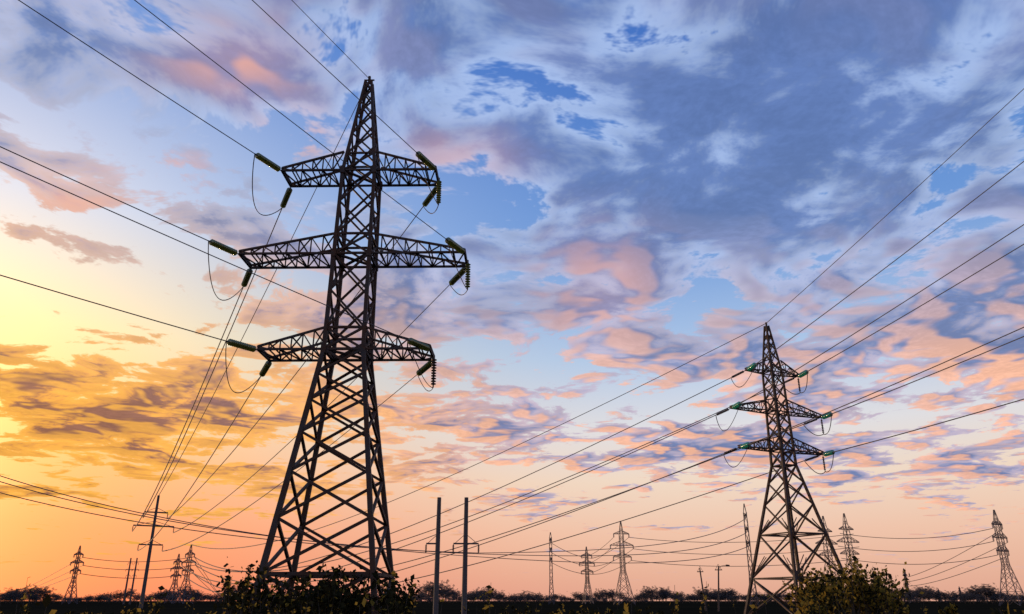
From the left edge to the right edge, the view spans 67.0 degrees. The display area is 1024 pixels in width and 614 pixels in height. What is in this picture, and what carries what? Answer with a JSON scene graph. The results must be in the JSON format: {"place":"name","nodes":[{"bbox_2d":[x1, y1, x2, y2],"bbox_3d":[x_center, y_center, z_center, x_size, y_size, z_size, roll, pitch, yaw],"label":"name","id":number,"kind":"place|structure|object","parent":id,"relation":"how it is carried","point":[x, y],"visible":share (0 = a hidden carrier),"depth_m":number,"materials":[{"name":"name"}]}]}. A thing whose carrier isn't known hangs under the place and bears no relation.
{"place":"outdoors","nodes":[
{"label":"outdoors","id":0,"kind":"place"},
{"bbox_2d":[122,558,132,603],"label":"concrete pole","id":1,"kind":"object","parent":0,"point":[127,575],"visible":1,"depth_m":388.37,"materials":[{"name":"grey concrete"}]},
{"bbox_2d":[129,558,138,603],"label":"concrete pole","id":2,"kind":"object","parent":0,"point":[134,575],"visible":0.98,"depth_m":388.30,"materials":[{"name":"grey concrete"}]},
{"bbox_2d":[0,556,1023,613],"bbox_3d":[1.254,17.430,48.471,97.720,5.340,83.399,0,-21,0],"label":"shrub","id":3,"kind":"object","parent":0,"point":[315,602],"depth_m":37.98,"materials":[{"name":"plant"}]},
{"bbox_2d":[0,555,1023,613],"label":"bushes","id":4,"kind":"object","parent":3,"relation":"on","point":[810,589],"visible":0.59,"depth_m":61.33,"materials":[{"name":"green plant"}]},
{"bbox_2d":[0,601,1023,613],"bbox_3d":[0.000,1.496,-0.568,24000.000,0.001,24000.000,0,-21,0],"label":"field ground","id":5,"kind":"structure","parent":0,"point":[684,607],"depth_m":200.56,"materials":[{"name":"black soil"}]},
{"bbox_2d":[61,546,83,603],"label":"pylon","id":6,"kind":"object","parent":5,"relation":"on","point":[76,562],"visible":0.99,"depth_m":418.70,"materials":[{"name":"grey metal"}]},
{"bbox_2d":[0,0,1023,596],"bbox_3d":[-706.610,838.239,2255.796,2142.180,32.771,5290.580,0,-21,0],"label":"conductors","id":7,"kind":"object","parent":6,"relation":"attached to","point":[448,552],"visible":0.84,"depth_m":83.89,"materials":[{"name":"grey metal"}]},
{"bbox_2d":[132,495,173,607],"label":"concrete pole","id":8,"kind":"object","parent":5,"relation":"on","point":[150,544],"visible":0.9,"depth_m":179.36,"materials":[{"name":"grey concrete"}]},
{"bbox_2d":[164,554,183,603],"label":"pylon","id":9,"kind":"object","parent":5,"relation":"on","point":[174,582],"visible":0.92,"depth_m":492.40,"materials":[{"name":"grey metal"}]},
{"bbox_2d":[173,545,196,603],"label":"pylon","id":10,"kind":"object","parent":5,"relation":"on","point":[190,553],"visible":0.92,"depth_m":439.60,"materials":[{"name":"grey metal"}]},
{"bbox_2d":[238,76,467,613],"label":"pylon","id":11,"kind":"object","parent":5,"relation":"on","point":[365,348],"visible":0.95,"depth_m":46.48,"materials":[{"name":"metal"}]},
{"bbox_2d":[209,152,824,465],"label":"insulator fittings","id":12,"kind":"object","parent":11,"relation":"attached to","point":[467,288],"visible":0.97,"depth_m":49.72,"materials":[{"name":"grey metal"}]},
{"bbox_2d":[209,151,470,376],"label":"green glass insulators","id":13,"kind":"object","parent":12,"relation":"on","point":[429,164],"visible":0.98,"depth_m":48.06,"materials":[{"name":"glass"}]},
{"bbox_2d":[431,359,825,469],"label":"porcelain insulators","id":14,"kind":"object","parent":12,"relation":"on","point":[721,412],"visible":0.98,"depth_m":79.04,"materials":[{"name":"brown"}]},
{"bbox_2d":[732,363,834,455],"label":"teal glass insulators","id":15,"kind":"object","parent":12,"relation":"on","point":[800,375],"visible":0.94,"depth_m":77.72,"materials":[{"name":"glass"}]},
{"bbox_2d":[425,497,440,613],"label":"portal pole","id":16,"kind":"object","parent":5,"relation":"on","point":[436,574],"visible":1,"depth_m":73.11,"materials":[{"name":"concrete"}]},
{"bbox_2d":[452,497,478,613],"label":"portal pole","id":17,"kind":"object","parent":5,"relation":"on","point":[465,536],"visible":1,"depth_m":73.25,"materials":[{"name":"concrete"}]},
{"bbox_2d":[0,579,1023,603],"bbox_3d":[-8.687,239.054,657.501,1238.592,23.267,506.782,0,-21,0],"label":"tree line","id":18,"kind":"object","parent":5,"relation":"on","point":[981,593],"visible":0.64,"depth_m":610.41,"materials":[{"name":"black plant"}]},
{"bbox_2d":[549,532,554,603],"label":"mast","id":19,"kind":"object","parent":5,"relation":"on","point":[550,549],"visible":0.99,"depth_m":383.28,"materials":[{"name":"grey metal"}]},
{"bbox_2d":[579,547,594,603],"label":"pylon","id":20,"kind":"object","parent":5,"relation":"on","point":[586,570],"visible":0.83,"depth_m":426.51,"materials":[{"name":"grey metal"}]},
{"bbox_2d":[610,522,635,604],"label":"pylon","id":21,"kind":"object","parent":5,"relation":"on","point":[623,571],"visible":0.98,"depth_m":349.17,"materials":[{"name":"grey metal"}]},
{"bbox_2d":[697,567,706,610],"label":"wood pole","id":22,"kind":"object","parent":5,"relation":"on","point":[699,569],"visible":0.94,"depth_m":135.21,"materials":[{"name":"brown wood"}]},
{"bbox_2d":[715,564,729,610],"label":"wood pole","id":23,"kind":"object","parent":5,"relation":"on","point":[718,569],"visible":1,"depth_m":127.01,"materials":[{"name":"brown wood"}]},
{"bbox_2d":[743,503,758,604],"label":"mast","id":24,"kind":"object","parent":5,"relation":"on","point":[746,529],"visible":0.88,"depth_m":302.63,"materials":[{"name":"grey metal"}]},
{"bbox_2d":[729,322,861,613],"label":"pylon","id":25,"kind":"object","parent":5,"relation":"on","point":[788,504],"visible":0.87,"depth_m":76.88,"materials":[{"name":"metal"}]},
{"bbox_2d":[815,516,838,576],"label":"pylon","id":26,"kind":"object","parent":5,"relation":"on","point":[827,551],"visible":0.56,"depth_m":272.16,"materials":[{"name":"grey metal"}]},
{"bbox_2d":[837,513,860,601],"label":"pylon","id":27,"kind":"object","parent":5,"relation":"on","point":[849,550],"visible":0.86,"depth_m":264.67,"materials":[{"name":"grey metal"}]},
{"bbox_2d":[902,572,913,602],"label":"pylon","id":28,"kind":"object","parent":5,"relation":"on","point":[907,585],"visible":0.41,"depth_m":706.03,"materials":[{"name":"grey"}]},
{"bbox_2d":[991,510,1023,605],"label":"pylon","id":29,"kind":"object","parent":5,"relation":"on","point":[1001,549],"visible":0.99,"depth_m":269.38,"materials":[{"name":"grey metal"}]},
{"bbox_2d":[0,0,1023,600],"label":"sky","id":30,"kind":"structure","parent":0,"point":[631,190],"materials":[{"name":"blue"}]}
]}

